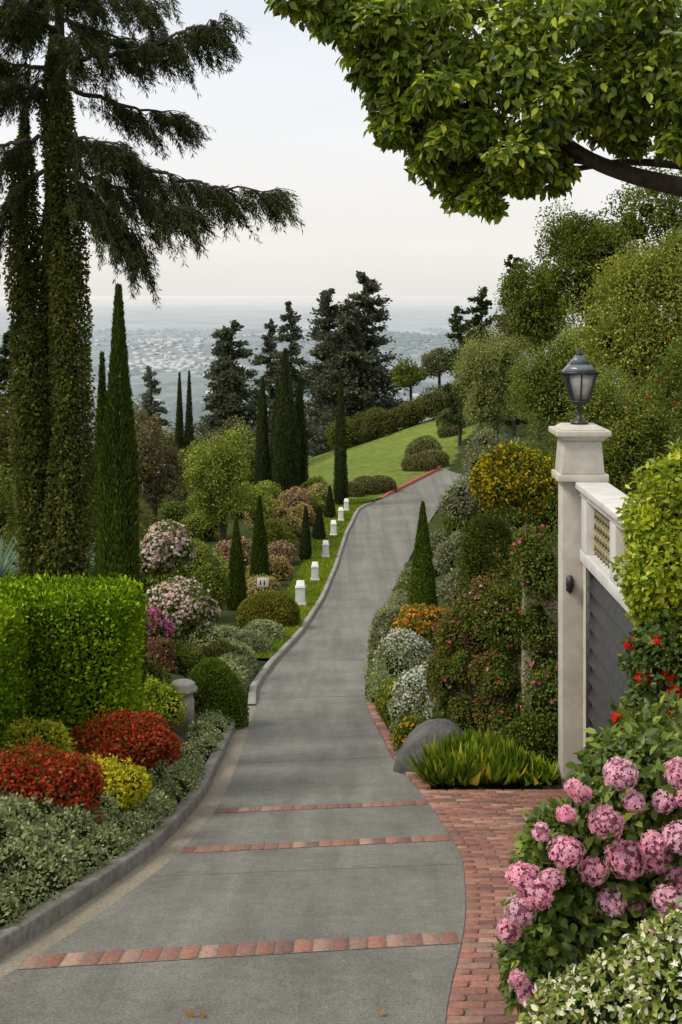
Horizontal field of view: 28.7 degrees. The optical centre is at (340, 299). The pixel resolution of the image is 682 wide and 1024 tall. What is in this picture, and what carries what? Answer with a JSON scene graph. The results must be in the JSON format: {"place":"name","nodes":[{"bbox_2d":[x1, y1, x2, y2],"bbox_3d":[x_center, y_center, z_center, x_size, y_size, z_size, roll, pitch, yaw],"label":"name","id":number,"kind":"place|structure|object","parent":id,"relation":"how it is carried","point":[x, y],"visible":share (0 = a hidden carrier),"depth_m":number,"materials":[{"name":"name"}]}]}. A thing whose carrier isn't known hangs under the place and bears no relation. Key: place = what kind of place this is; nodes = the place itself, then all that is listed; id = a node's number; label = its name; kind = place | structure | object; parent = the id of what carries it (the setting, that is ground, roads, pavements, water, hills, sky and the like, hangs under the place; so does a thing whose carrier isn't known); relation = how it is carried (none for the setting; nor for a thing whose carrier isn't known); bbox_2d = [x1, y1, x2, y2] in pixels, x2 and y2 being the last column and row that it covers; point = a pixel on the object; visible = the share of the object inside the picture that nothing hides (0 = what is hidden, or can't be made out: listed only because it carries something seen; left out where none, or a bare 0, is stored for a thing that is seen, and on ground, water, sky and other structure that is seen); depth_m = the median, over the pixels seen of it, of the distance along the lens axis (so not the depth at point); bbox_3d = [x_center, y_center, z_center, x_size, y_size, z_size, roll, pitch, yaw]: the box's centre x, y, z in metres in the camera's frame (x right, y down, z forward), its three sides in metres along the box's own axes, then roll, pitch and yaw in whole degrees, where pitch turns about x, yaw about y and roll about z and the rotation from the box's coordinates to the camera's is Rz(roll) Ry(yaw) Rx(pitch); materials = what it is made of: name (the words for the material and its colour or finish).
{"place":"outdoors","nodes":[
{"label":"outdoors","id":0,"kind":"place"},
{"bbox_2d":[0,467,468,1023],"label":"road","id":1,"kind":"structure","parent":0,"point":[286,895],"depth_m":11.60,"materials":[{"name":"concrete"}]},
{"bbox_2d":[18,932,459,968],"bbox_3d":[-0.663,4.619,9.460,3.167,0.213,0.318,0,0,-12],"label":"brick band","id":2,"kind":"object","parent":1,"relation":"on","point":[186,952],"visible":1,"depth_m":9.43,"materials":[{"name":"red brick"}]},
{"bbox_2d":[180,835,450,852],"bbox_3d":[-0.220,5.573,13.640,2.897,0.244,0.294,0,0,-14],"label":"brick band","id":3,"kind":"object","parent":1,"relation":"on","point":[315,844],"visible":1,"depth_m":13.60,"materials":[{"name":"red brick"}]},
{"bbox_2d":[214,800,427,812],"bbox_3d":[-0.210,6.082,15.985,2.675,0.210,0.286,0,0,-13],"label":"brick band","id":4,"kind":"object","parent":1,"relation":"on","point":[304,807],"visible":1,"depth_m":15.95,"materials":[{"name":"red brick"}]},
{"bbox_2d":[0,295,674,1023],"bbox_3d":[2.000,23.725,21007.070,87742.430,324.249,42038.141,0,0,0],"label":"ground","id":5,"kind":"structure","parent":0,"point":[384,455],"depth_m":3566.83,"materials":[{"name":"green plant"}]},
{"bbox_2d":[0,327,17,535],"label":"pine tree","id":6,"kind":"object","parent":5,"relation":"on","point":[5,363],"visible":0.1,"depth_m":94.81,"materials":[{"name":"green plant"}]},
{"bbox_2d":[0,393,23,492],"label":"broadleaf tree","id":7,"kind":"object","parent":5,"relation":"on","point":[4,443],"visible":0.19,"depth_m":74.01,"materials":[{"name":"green plant"}]},
{"bbox_2d":[0,457,24,543],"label":"broadleaf tree","id":8,"kind":"object","parent":5,"relation":"on","point":[4,519],"visible":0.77,"depth_m":33.71,"materials":[{"name":"green plant"}]},
{"bbox_2d":[0,819,70,872],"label":"green shrub","id":9,"kind":"object","parent":5,"relation":"on","point":[50,846],"visible":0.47,"depth_m":11.16,"materials":[{"name":"green plant"}]},
{"bbox_2d":[0,716,77,761],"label":"golden shrub","id":10,"kind":"object","parent":5,"relation":"on","point":[49,732],"visible":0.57,"depth_m":14.47,"materials":[{"name":"green plant"}]},
{"bbox_2d":[0,729,107,822],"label":"red barberry shrub","id":11,"kind":"object","parent":5,"relation":"on","point":[64,779],"visible":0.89,"depth_m":12.68,"materials":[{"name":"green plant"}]},
{"bbox_2d":[0,571,150,764],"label":"clipped hedge","id":12,"kind":"object","parent":5,"relation":"on","point":[65,658],"visible":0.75,"depth_m":16.06,"materials":[{"name":"green plant"}]},
{"bbox_2d":[90,351,106,576],"bbox_3d":[-4.296,4.037,23.993,0.571,6.267,0.579,0,0,0],"label":"cypress tree","id":13,"kind":"object","parent":5,"relation":"on","point":[101,398],"visible":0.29,"depth_m":23.94,"materials":[{"name":"green plant"}]},
{"bbox_2d":[73,751,153,811],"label":"golden shrub","id":14,"kind":"object","parent":5,"relation":"on","point":[124,786],"visible":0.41,"depth_m":13.76,"materials":[{"name":"yellow plant"}]},
{"bbox_2d":[0,707,235,928],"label":"border hedge","id":15,"kind":"object","parent":5,"relation":"on","point":[94,845],"visible":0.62,"depth_m":12.25,"materials":[{"name":"green plant"}]},
{"bbox_2d":[91,283,148,705],"bbox_3d":[-3.173,2.972,19.007,0.862,6.459,0.868,0,0,0],"label":"cypress tree","id":16,"kind":"object","parent":5,"relation":"on","point":[117,546],"visible":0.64,"depth_m":18.85,"materials":[{"name":"green plant"}]},
{"bbox_2d":[0,711,240,956],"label":"kerb","id":17,"kind":"structure","parent":5,"relation":"on","point":[41,918],"depth_m":11.61,"materials":[{"name":"grey concrete"}]},
{"bbox_2d":[68,706,184,775],"bbox_3d":[-2.481,5.165,15.315,1.357,0.985,1.088,0,0,0],"label":"red barberry shrub","id":18,"kind":"object","parent":5,"relation":"on","point":[139,738],"visible":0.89,"depth_m":15.10,"materials":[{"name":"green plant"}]},
{"bbox_2d":[0,704,255,977],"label":"gutter","id":19,"kind":"object","parent":5,"relation":"on","point":[181,837],"visible":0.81,"depth_m":12.25,"materials":[{"name":"beige concrete"}]},
{"bbox_2d":[0,0,304,597],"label":"cedar tree","id":20,"kind":"object","parent":5,"relation":"on","point":[51,538],"visible":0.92,"depth_m":20.76,"materials":[{"name":"green plant"}]},
{"bbox_2d":[135,366,171,507],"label":"pine tree","id":21,"kind":"object","parent":5,"relation":"on","point":[148,401],"visible":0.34,"depth_m":107.84,"materials":[{"name":"green plant"}]},
{"bbox_2d":[144,606,175,647],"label":"magenta bougainvillea","id":22,"kind":"object","parent":5,"relation":"on","point":[160,625],"visible":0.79,"depth_m":27.31,"materials":[{"name":"pink plant"}]},
{"bbox_2d":[135,414,185,521],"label":"broadleaf tree","id":23,"kind":"object","parent":5,"relation":"on","point":[148,462],"visible":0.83,"depth_m":77.43,"materials":[{"name":"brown plant"}]},
{"bbox_2d":[143,635,177,673],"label":"heather shrub","id":24,"kind":"object","parent":5,"relation":"on","point":[159,650],"visible":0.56,"depth_m":26.84,"materials":[{"name":"brown plant"}]},
{"bbox_2d":[143,674,188,727],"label":"light green shrub","id":25,"kind":"object","parent":5,"relation":"on","point":[160,698],"visible":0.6,"depth_m":20.41,"materials":[{"name":"green plant"}]},
{"bbox_2d":[139,517,199,644],"bbox_3d":[-4.697,7.801,35.914,1.794,3.941,1.775,0,0,0],"label":"pink white azalea","id":26,"kind":"object","parent":5,"relation":"on","point":[167,545],"visible":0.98,"depth_m":35.46,"materials":[{"name":"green plant"}]},
{"bbox_2d":[170,679,197,724],"bbox_3d":[-2.600,6.617,21.900,0.490,0.735,0.490,0,0,0],"label":"stone post","id":27,"kind":"object","parent":5,"relation":"on","point":[189,686],"visible":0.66,"depth_m":21.76,"materials":[{"name":"grey stone"}]},
{"bbox_2d":[145,575,226,646],"bbox_3d":[-3.933,7.712,31.513,2.151,2.497,1.758,0,0,29],"label":"pink white azalea","id":28,"kind":"object","parent":5,"relation":"on","point":[185,608],"visible":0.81,"depth_m":31.06,"materials":[{"name":"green plant"}]},
{"bbox_2d":[146,538,229,585],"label":"green shrub","id":29,"kind":"object","parent":5,"relation":"on","point":[200,557],"visible":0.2,"depth_m":44.77,"materials":[{"name":"green plant"}]},
{"bbox_2d":[172,634,211,676],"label":"green shrub","id":30,"kind":"object","parent":5,"relation":"on","point":[187,659],"visible":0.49,"depth_m":27.24,"materials":[{"name":"green plant"}]},
{"bbox_2d":[180,507,230,540],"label":"garden shrub","id":31,"kind":"object","parent":5,"relation":"on","point":[193,525],"visible":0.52,"depth_m":65.48,"materials":[{"name":"green plant"}]},
{"bbox_2d":[185,560,231,630],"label":"green shrub","id":32,"kind":"object","parent":5,"relation":"on","point":[208,574],"visible":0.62,"depth_m":40.61,"materials":[{"name":"green plant"}]},
{"bbox_2d":[177,421,256,544],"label":"young maple tree","id":33,"kind":"object","parent":5,"relation":"on","point":[216,473],"visible":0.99,"depth_m":61.18,"materials":[{"name":"green plant"}]},
{"bbox_2d":[185,657,249,729],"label":"clipped bush","id":34,"kind":"object","parent":5,"relation":"on","point":[216,689],"visible":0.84,"depth_m":23.60,"materials":[{"name":"green plant"}]},
{"bbox_2d":[0,331,441,401],"bbox_3d":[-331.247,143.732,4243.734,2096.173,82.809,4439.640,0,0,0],"label":"distant town","id":35,"kind":"object","parent":5,"relation":"on","point":[179,365],"visible":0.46,"depth_m":3456.06},
{"bbox_2d":[193,320,270,484],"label":"pine tree","id":36,"kind":"object","parent":5,"relation":"on","point":[232,377],"visible":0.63,"depth_m":111.42,"materials":[{"name":"green plant"}]},
{"bbox_2d":[226,517,246,610],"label":"cypress tree","id":37,"kind":"object","parent":5,"relation":"on","point":[238,582],"visible":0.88,"depth_m":47.81,"materials":[{"name":"green plant"}]},
{"bbox_2d":[229,630,274,654],"bbox_3d":[-2.591,9.655,37.203,1.530,0.824,1.741,0,0,0],"label":"sage mound","id":38,"kind":"object","parent":5,"relation":"on","point":[258,642],"visible":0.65,"depth_m":36.97,"materials":[{"name":"green plant"}]},
{"bbox_2d":[237,479,277,534],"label":"young maple tree","id":39,"kind":"object","parent":5,"relation":"on","point":[267,503],"visible":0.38,"depth_m":65.39,"materials":[{"name":"green plant"}]},
{"bbox_2d":[248,495,269,578],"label":"cypress tree","id":40,"kind":"object","parent":5,"relation":"on","point":[259,562],"visible":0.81,"depth_m":53.82,"materials":[{"name":"green plant"}]},
{"bbox_2d":[253,376,271,484],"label":"cypress tree","id":41,"kind":"object","parent":5,"relation":"on","point":[263,468],"visible":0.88,"depth_m":79.76,"materials":[{"name":"green plant"}]},
{"bbox_2d":[247,318,281,446],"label":"pine tree","id":42,"kind":"object","parent":5,"relation":"on","point":[270,344],"visible":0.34,"depth_m":134.63,"materials":[{"name":"green plant"}]},
{"bbox_2d":[242,618,287,640],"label":"sage mound","id":43,"kind":"object","parent":5,"relation":"on","point":[263,627],"visible":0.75,"depth_m":40.26,"materials":[{"name":"green plant"}]},
{"bbox_2d":[236,589,300,627],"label":"clipped bush","id":44,"kind":"object","parent":5,"relation":"on","point":[283,609],"visible":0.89,"depth_m":43.48,"materials":[{"name":"green plant"}]},
{"bbox_2d":[251,517,297,544],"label":"garden shrub","id":45,"kind":"object","parent":5,"relation":"on","point":[278,530],"visible":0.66,"depth_m":63.57,"materials":[{"name":"green plant"}]},
{"bbox_2d":[271,347,301,491],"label":"cypress tree","id":46,"kind":"object","parent":5,"relation":"on","point":[286,471],"visible":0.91,"depth_m":78.56,"materials":[{"name":"green plant"}]},
{"bbox_2d":[266,301,325,446],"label":"pine tree","id":47,"kind":"object","parent":5,"relation":"on","point":[292,320],"visible":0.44,"depth_m":131.70,"materials":[{"name":"green plant"}]},
{"bbox_2d":[293,374,309,485],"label":"cypress tree","id":48,"kind":"object","parent":5,"relation":"on","point":[301,416],"visible":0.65,"depth_m":79.76,"materials":[{"name":"green plant"}]},
{"bbox_2d":[248,502,373,703],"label":"kerb","id":49,"kind":"structure","parent":5,"relation":"on","point":[259,678],"depth_m":42.57,"materials":[{"name":"concrete"}]},
{"bbox_2d":[255,497,377,657],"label":"lawn strip","id":50,"kind":"object","parent":5,"relation":"on","point":[326,563],"visible":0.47,"depth_m":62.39,"materials":[{"name":"green plant"}]},
{"bbox_2d":[297,288,342,457],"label":"pine tree","id":51,"kind":"object","parent":5,"relation":"on","point":[329,314],"visible":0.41,"depth_m":151.09,"materials":[{"name":"green plant"}]},
{"bbox_2d":[0,327,673,466],"bbox_3d":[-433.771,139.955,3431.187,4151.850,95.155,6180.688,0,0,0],"label":"distant woodland","id":52,"kind":"object","parent":5,"relation":"on","point":[197,406],"visible":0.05,"depth_m":3733.43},
{"bbox_2d":[333,369,348,504],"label":"cypress tree","id":53,"kind":"object","parent":5,"relation":"on","point":[340,486],"visible":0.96,"depth_m":75.79,"materials":[{"name":"green plant"}]},
{"bbox_2d":[307,302,390,450],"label":"pine tree","id":54,"kind":"object","parent":5,"relation":"on","point":[327,383],"visible":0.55,"depth_m":146.44,"materials":[{"name":"green plant"}]},
{"bbox_2d":[313,270,419,436],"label":"pine tree","id":55,"kind":"object","parent":5,"relation":"on","point":[363,299],"visible":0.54,"depth_m":148.63,"materials":[{"name":"green plant"}]},
{"bbox_2d":[366,602,403,655],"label":"grey green shrub","id":56,"kind":"object","parent":5,"relation":"on","point":[379,628],"visible":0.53,"depth_m":33.19,"materials":[{"name":"green plant"}]},
{"bbox_2d":[361,560,411,733],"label":"edging plants","id":57,"kind":"object","parent":5,"relation":"on","point":[372,681],"visible":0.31,"depth_m":34.64,"materials":[{"name":"green plant"}]},
{"bbox_2d":[373,677,399,727],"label":"yellow flower clump","id":58,"kind":"object","parent":5,"relation":"on","point":[386,695],"visible":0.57,"depth_m":24.40,"materials":[{"name":"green plant"}]},
{"bbox_2d":[324,377,473,449],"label":"hilltop shrubbery","id":59,"kind":"object","parent":5,"relation":"on","point":[368,425],"visible":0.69,"depth_m":117.31,"materials":[{"name":"green plant"}]},
{"bbox_2d":[372,626,433,684],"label":"white flowering shrub","id":60,"kind":"object","parent":5,"relation":"on","point":[402,650],"visible":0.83,"depth_m":25.97,"materials":[{"name":"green plant"}]},
{"bbox_2d":[390,358,427,399],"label":"broadleaf tree","id":61,"kind":"object","parent":5,"relation":"on","point":[407,375],"visible":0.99,"depth_m":123.07,"materials":[{"name":"green plant"}]},
{"bbox_2d":[386,603,445,653],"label":"orange flowering shrub","id":62,"kind":"object","parent":5,"relation":"on","point":[420,619],"visible":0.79,"depth_m":28.41,"materials":[{"name":"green plant"}]},
{"bbox_2d":[401,452,437,471],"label":"mounded shrub","id":63,"kind":"object","parent":5,"relation":"on","point":[421,463],"visible":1,"depth_m":89.45,"materials":[{"name":"green plant"}]},
{"bbox_2d":[407,501,437,608],"bbox_3d":[2.329,7.853,38.000,1.058,4.276,1.084,0,0,0],"label":"cypress tree","id":64,"kind":"object","parent":5,"relation":"on","point":[422,586],"visible":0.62,"depth_m":37.80,"materials":[{"name":"green plant"}]},
{"bbox_2d":[387,661,462,727],"bbox_3d":[1.457,6.654,22.011,1.428,1.469,0.991,0,0,0],"label":"white flowering shrub","id":65,"kind":"object","parent":5,"relation":"on","point":[412,696],"visible":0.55,"depth_m":21.78,"materials":[{"name":"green plant"}]},
{"bbox_2d":[393,719,463,773],"bbox_3d":[1.312,6.544,18.954,1.146,1.119,0.893,0,0,0],"label":"boulder","id":66,"kind":"object","parent":5,"relation":"on","point":[431,729],"visible":0.42,"depth_m":18.74,"materials":[{"name":"stone"}]},
{"bbox_2d":[420,346,455,386],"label":"broadleaf tree","id":67,"kind":"object","parent":5,"relation":"on","point":[431,363],"visible":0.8,"depth_m":125.16,"materials":[{"name":"green plant"}]},
{"bbox_2d":[434,305,469,445],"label":"conifer tree","id":68,"kind":"object","parent":5,"relation":"on","point":[451,416],"visible":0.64,"depth_m":99.91,"materials":[{"name":"green plant"}]},
{"bbox_2d":[432,527,471,574],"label":"hillside shrub","id":69,"kind":"object","parent":5,"relation":"on","point":[445,555],"visible":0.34,"depth_m":40.65,"materials":[{"name":"green plant"}]},
{"bbox_2d":[435,564,470,610],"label":"hillside shrub","id":70,"kind":"object","parent":5,"relation":"on","point":[448,586],"visible":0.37,"depth_m":32.84,"materials":[{"name":"green plant"}]},
{"bbox_2d":[436,470,495,524],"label":"hillside shrub","id":71,"kind":"object","parent":5,"relation":"on","point":[458,500],"visible":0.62,"depth_m":42.62,"materials":[{"name":"green plant"}]},
{"bbox_2d":[366,699,568,1023],"bbox_3d":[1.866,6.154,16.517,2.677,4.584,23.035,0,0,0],"label":"brick paving","id":72,"kind":"structure","parent":5,"relation":"on","point":[477,808],"depth_m":12.57,"materials":[{"name":"red brick"}]},
{"bbox_2d":[264,0,681,224],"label":"overhanging tree","id":73,"kind":"object","parent":5,"relation":"on","point":[435,116],"visible":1,"depth_m":8.50,"materials":[{"name":"green plant"}]},
{"bbox_2d":[450,286,502,436],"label":"conifer tree","id":74,"kind":"object","parent":5,"relation":"on","point":[481,308],"visible":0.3,"depth_m":96.75,"materials":[{"name":"green plant"}]},
{"bbox_2d":[401,726,561,787],"bbox_3d":[1.934,6.311,17.986,2.252,1.108,1.645,0,0,0],"label":"daylily clump","id":75,"kind":"object","parent":5,"relation":"on","point":[470,757],"visible":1,"depth_m":17.64,"materials":[{"name":"green plant"}]},
{"bbox_2d":[451,509,519,686],"bbox_3d":[2.717,5.490,24.363,1.399,3.367,1.234,0,0,0],"label":"green shrub","id":76,"kind":"object","parent":5,"relation":"on","point":[479,543],"visible":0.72,"depth_m":24.06,"materials":[{"name":"green plant"}]},
{"bbox_2d":[421,523,557,735],"bbox_3d":[2.362,5.098,19.953,1.149,3.640,3.024,0,0,-39],"label":"climbing rose","id":77,"kind":"object","parent":5,"relation":"on","point":[465,660],"visible":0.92,"depth_m":19.69,"materials":[{"name":"green plant"}]},
{"bbox_2d":[447,321,535,445],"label":"broadleaf tree","id":78,"kind":"object","parent":5,"relation":"on","point":[482,361],"visible":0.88,"depth_m":69.11,"materials":[{"name":"green plant"}]},
{"bbox_2d":[458,426,535,525],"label":"broadleaf tree","id":79,"kind":"object","parent":5,"relation":"on","point":[482,442],"visible":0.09,"depth_m":51.82,"materials":[{"name":"green plant"}]},
{"bbox_2d":[487,254,534,439],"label":"conifer tree","id":80,"kind":"object","parent":5,"relation":"on","point":[512,424],"visible":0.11,"depth_m":91.93,"materials":[{"name":"green plant"}]},
{"bbox_2d":[467,440,557,674],"bbox_3d":[3.140,4.702,23.962,1.766,4.399,1.170,0,0,0],"label":"yellow flowering shrub","id":81,"kind":"object","parent":5,"relation":"on","point":[509,476],"visible":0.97,"depth_m":23.66,"materials":[{"name":"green plant"}]},
{"bbox_2d":[484,434,557,548],"bbox_3d":[5.397,5.736,34.827,3.410,4.440,2.094,0,0,-30],"label":"broadleaf tree","id":82,"kind":"object","parent":5,"relation":"on","point":[547,516],"visible":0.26,"depth_m":34.37,"materials":[{"name":"green plant"}]},
{"bbox_2d":[496,711,557,765],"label":"green shrub","id":83,"kind":"object","parent":5,"relation":"on","point":[538,736],"visible":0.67,"depth_m":18.61,"materials":[{"name":"green plant"}]},
{"bbox_2d":[492,255,576,451],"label":"broadleaf tree","id":84,"kind":"object","parent":5,"relation":"on","point":[536,324],"visible":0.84,"depth_m":63.24,"materials":[{"name":"green plant"}]},
{"bbox_2d":[519,572,557,720],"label":"garden wall","id":85,"kind":"structure","parent":5,"relation":"on","point":[528,659],"depth_m":19.50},
{"bbox_2d":[505,325,618,461],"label":"broadleaf tree","id":86,"kind":"object","parent":5,"relation":"on","point":[543,386],"visible":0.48,"depth_m":44.33,"materials":[{"name":"green plant"}]},
{"bbox_2d":[548,423,611,784],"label":"gate pillar","id":87,"kind":"structure","parent":5,"relation":"on","point":[579,454],"depth_m":17.66,"materials":[{"name":"paint"}]},
{"bbox_2d":[560,347,598,424],"bbox_3d":[3.190,1.143,17.840,0.450,1.030,0.450,0,0,0],"label":"lantern","id":88,"kind":"object","parent":87,"relation":"on","point":[579,372],"visible":1,"depth_m":17.71,"materials":[{"name":"metal"}]},
{"bbox_2d":[583,565,585,748],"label":"walls","id":89,"kind":"structure","parent":5,"relation":"on","point":[584,653],"depth_m":17.52,"materials":[{"name":"paint"}]},
{"bbox_2d":[575,482,635,612],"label":"parapet","id":90,"kind":"structure","parent":89,"relation":"on","point":[604,499],"depth_m":16.43,"materials":[{"name":"white paint"}]},
{"bbox_2d":[594,509,643,569],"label":"lattice panels","id":91,"kind":"object","parent":90,"relation":"attached to","point":[602,536],"visible":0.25,"depth_m":16.65,"materials":[{"name":"beige wood"}]},
{"bbox_2d":[586,568,639,746],"bbox_3d":[3.295,5.230,15.340,0.170,3.540,4.280,0,0,0],"label":"garage door","id":92,"kind":"structure","parent":89,"relation":"attached to","point":[609,625],"depth_m":16.61,"materials":[{"name":"paint"}]},
{"bbox_2d":[491,688,681,1019],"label":"hydrangea bush","id":93,"kind":"object","parent":5,"relation":"on","point":[599,855],"visible":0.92,"depth_m":7.30,"materials":[{"name":"pink plant"}]},
{"bbox_2d":[533,198,640,328],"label":"broadleaf tree","id":94,"kind":"object","parent":5,"relation":"on","point":[577,251],"visible":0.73,"depth_m":54.92,"materials":[{"name":"green plant"}]},
{"bbox_2d":[507,895,681,1023],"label":"white flowering groundcover","id":95,"kind":"object","parent":5,"relation":"on","point":[630,998],"visible":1,"depth_m":6.80,"materials":[{"name":"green plant"}]},
{"bbox_2d":[558,362,681,498],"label":"broadleaf tree","id":96,"kind":"object","parent":5,"relation":"on","point":[629,445],"visible":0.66,"depth_m":29.45,"materials":[{"name":"green plant"}]},
{"bbox_2d":[559,225,681,456],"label":"broadleaf tree","id":97,"kind":"object","parent":5,"relation":"on","point":[629,339],"visible":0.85,"depth_m":36.93,"materials":[{"name":"green plant"}]},
{"bbox_2d":[595,152,681,449],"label":"broadleaf tree","id":98,"kind":"object","parent":5,"relation":"on","point":[649,213],"visible":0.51,"depth_m":51.27,"materials":[{"name":"green plant"}]},
{"bbox_2d":[607,609,681,733],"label":"red geranium bush","id":99,"kind":"object","parent":5,"relation":"on","point":[650,664],"visible":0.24,"depth_m":10.87,"materials":[{"name":"green plant"}]},
{"bbox_2d":[609,436,681,657],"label":"lime leaved shrub","id":100,"kind":"object","parent":5,"relation":"on","point":[650,585],"visible":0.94,"depth_m":11.21,"materials":[{"name":"green plant"}]},
{"bbox_2d":[636,335,681,455],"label":"broadleaf tree","id":101,"kind":"object","parent":5,"relation":"on","point":[669,388],"visible":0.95,"depth_m":26.99,"materials":[{"name":"green plant"}]},
{"bbox_2d":[0,0,681,296],"label":"sky","id":102,"kind":"structure","parent":0,"point":[286,116],"materials":[{"name":"white"}]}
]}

